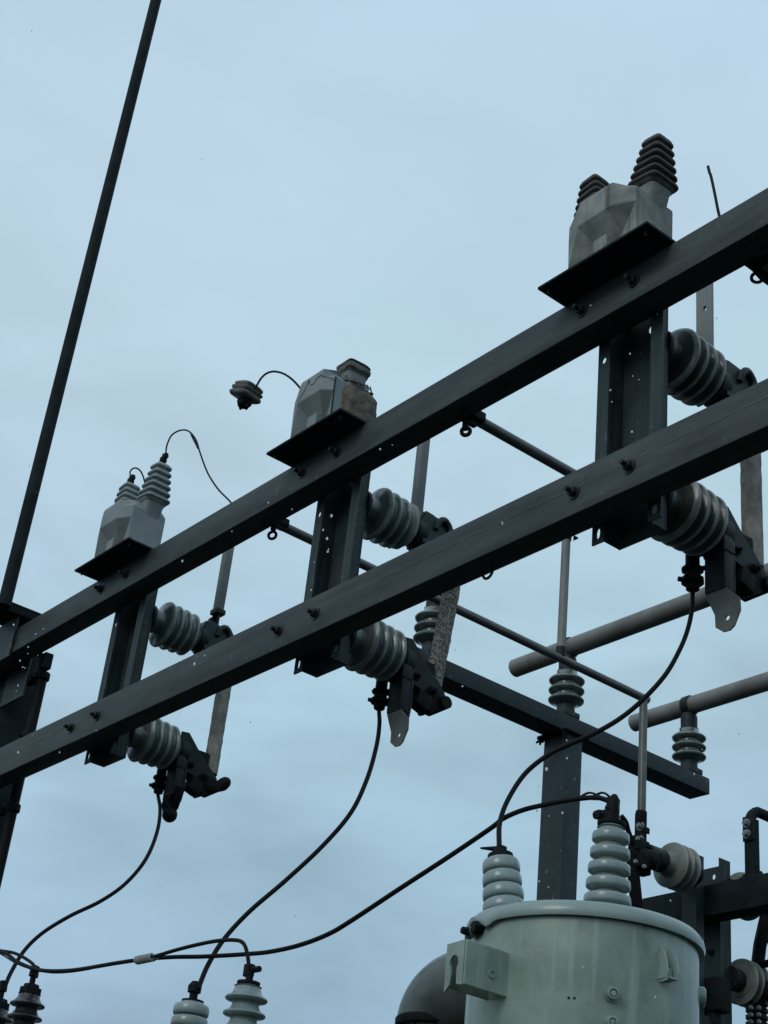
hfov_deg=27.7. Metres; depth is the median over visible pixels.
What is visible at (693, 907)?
rack channel
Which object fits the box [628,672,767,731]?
bus pipe
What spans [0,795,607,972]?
neutral cable
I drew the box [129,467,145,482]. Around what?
lead wire
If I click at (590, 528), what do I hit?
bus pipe
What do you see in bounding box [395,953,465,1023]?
vent elbow
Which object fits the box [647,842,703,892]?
rack insulator
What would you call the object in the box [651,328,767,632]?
disconnect switch
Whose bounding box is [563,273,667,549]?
mounting channel
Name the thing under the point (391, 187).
sky
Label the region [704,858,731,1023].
rack channel
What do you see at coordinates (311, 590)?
snowflakes
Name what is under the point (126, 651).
mounting channel
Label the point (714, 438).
steel beam
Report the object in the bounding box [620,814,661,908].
blade switch
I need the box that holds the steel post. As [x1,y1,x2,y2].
[536,727,589,899]
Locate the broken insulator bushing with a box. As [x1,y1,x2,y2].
[230,380,262,409]
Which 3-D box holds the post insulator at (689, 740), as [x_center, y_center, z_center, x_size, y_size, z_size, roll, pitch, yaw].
[1.902,1.446,9.701,0.212,0.404,0.212,27,-35,-31]
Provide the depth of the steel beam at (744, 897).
7.61 m
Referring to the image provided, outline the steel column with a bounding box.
[0,602,53,839]
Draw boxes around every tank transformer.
[0,965,44,1023]
[170,963,267,1023]
[444,794,705,1023]
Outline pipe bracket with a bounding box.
[635,810,650,876]
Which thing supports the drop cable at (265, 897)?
hanging from the disconnect switch at (382, 653)
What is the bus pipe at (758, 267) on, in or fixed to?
attached to the steel beam at (708, 254)
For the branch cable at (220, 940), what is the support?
attached to the tank transformer at (246, 998)
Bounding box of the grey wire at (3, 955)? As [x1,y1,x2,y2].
[0,953,86,973]
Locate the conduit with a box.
[0,670,49,887]
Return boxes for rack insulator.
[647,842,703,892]
[729,872,767,920]
[730,958,767,1007]
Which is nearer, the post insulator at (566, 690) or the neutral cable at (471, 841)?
the neutral cable at (471, 841)
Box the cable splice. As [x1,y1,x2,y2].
[133,953,158,964]
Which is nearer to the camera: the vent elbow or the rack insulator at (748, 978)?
the vent elbow
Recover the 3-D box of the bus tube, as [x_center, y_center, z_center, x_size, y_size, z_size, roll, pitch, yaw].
[0.923,0.343,7.839,0.086,0.852,0.056,17,-31,-18]
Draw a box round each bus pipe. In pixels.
[267,518,650,810]
[456,411,575,475]
[461,450,766,585]
[508,563,767,676]
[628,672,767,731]
[745,253,767,284]
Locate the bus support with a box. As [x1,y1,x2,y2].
[739,807,767,878]
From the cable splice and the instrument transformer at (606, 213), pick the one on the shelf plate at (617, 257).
the instrument transformer at (606, 213)
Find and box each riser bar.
[208,547,233,624]
[411,439,429,512]
[696,283,713,406]
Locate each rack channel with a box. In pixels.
[682,855,703,1023]
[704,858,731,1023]
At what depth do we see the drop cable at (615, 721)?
4.66 m
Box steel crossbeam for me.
[418,647,709,798]
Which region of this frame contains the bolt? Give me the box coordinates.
[482,567,493,579]
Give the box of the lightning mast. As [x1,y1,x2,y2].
[0,0,160,608]
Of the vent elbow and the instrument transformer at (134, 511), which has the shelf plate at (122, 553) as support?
the instrument transformer at (134, 511)
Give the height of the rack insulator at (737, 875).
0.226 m
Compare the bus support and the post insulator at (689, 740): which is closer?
the bus support
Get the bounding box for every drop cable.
[4,793,161,988]
[197,709,381,989]
[496,591,694,845]
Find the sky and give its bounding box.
[0,0,767,1023]
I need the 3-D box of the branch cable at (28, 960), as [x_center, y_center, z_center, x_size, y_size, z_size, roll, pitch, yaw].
[-1.494,1.800,6.234,0.016,0.186,0.470,28,-36,-33]
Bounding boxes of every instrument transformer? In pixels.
[94,452,171,557]
[290,358,376,437]
[568,133,678,267]
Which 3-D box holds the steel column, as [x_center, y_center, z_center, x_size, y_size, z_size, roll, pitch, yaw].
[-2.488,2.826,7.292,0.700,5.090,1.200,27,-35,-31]
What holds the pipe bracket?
attached to the rack insulator at (680, 869)
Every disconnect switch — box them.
[127,602,233,821]
[344,488,460,746]
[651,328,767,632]
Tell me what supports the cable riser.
attached to the rack insulator at (748, 978)
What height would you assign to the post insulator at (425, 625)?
0.404 m
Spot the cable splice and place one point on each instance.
(142, 959)
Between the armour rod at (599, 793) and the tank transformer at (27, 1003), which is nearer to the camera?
the armour rod at (599, 793)
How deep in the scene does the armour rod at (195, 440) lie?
7.48 m
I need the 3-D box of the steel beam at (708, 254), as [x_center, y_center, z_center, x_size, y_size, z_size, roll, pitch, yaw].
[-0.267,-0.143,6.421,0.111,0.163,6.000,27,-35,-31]
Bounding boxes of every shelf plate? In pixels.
[75,537,152,580]
[266,408,367,466]
[538,221,675,306]
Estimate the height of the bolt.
0.047 m
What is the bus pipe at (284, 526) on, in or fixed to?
attached to the steel beam at (708, 254)
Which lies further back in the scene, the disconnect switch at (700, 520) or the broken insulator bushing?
the broken insulator bushing
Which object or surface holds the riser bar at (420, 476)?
attached to the disconnect switch at (382, 653)
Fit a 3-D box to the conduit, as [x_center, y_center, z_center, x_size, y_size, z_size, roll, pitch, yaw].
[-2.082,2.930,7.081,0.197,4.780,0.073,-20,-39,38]
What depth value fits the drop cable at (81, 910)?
6.58 m
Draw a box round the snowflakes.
[13,30,738,997]
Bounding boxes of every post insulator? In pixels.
[413,594,450,652]
[548,653,584,719]
[672,712,705,774]
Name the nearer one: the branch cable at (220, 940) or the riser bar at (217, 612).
the branch cable at (220, 940)
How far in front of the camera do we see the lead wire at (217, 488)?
7.48 m
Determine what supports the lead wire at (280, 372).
attached to the broken insulator bushing
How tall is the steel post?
5.058 m
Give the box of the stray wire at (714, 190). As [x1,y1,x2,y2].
[707,165,720,216]
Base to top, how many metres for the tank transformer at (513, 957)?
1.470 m
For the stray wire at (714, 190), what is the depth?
5.31 m
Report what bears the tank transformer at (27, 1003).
on the steel stand
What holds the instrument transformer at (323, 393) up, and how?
on the shelf plate at (324, 432)
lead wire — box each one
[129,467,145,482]
[165,429,231,502]
[254,370,299,388]
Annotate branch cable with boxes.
[2,949,37,977]
[151,938,250,962]
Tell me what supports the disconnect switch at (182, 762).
attached to the mounting channel at (126, 651)
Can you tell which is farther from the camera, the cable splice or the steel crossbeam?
the steel crossbeam
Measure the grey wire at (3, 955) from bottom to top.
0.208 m
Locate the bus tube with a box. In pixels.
[556,536,577,655]
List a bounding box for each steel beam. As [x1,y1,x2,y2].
[0,188,767,675]
[0,378,767,788]
[643,873,767,924]
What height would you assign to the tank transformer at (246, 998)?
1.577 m
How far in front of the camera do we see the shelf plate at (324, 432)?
6.31 m
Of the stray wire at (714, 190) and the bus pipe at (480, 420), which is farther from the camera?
the bus pipe at (480, 420)
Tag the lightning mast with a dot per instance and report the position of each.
(11, 576)
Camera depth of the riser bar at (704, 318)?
5.69 m
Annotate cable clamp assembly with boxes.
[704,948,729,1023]
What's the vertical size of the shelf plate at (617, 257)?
0.051 m
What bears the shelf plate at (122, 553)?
on the steel beam at (708, 254)
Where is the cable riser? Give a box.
[745,914,767,1023]
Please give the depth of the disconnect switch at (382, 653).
6.20 m
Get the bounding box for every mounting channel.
[63,570,157,766]
[269,447,370,677]
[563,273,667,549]
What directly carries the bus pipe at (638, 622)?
on the post insulator at (566, 690)
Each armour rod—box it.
[190,434,198,448]
[580,792,609,797]
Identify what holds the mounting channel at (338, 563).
attached to the steel beam at (708, 254)

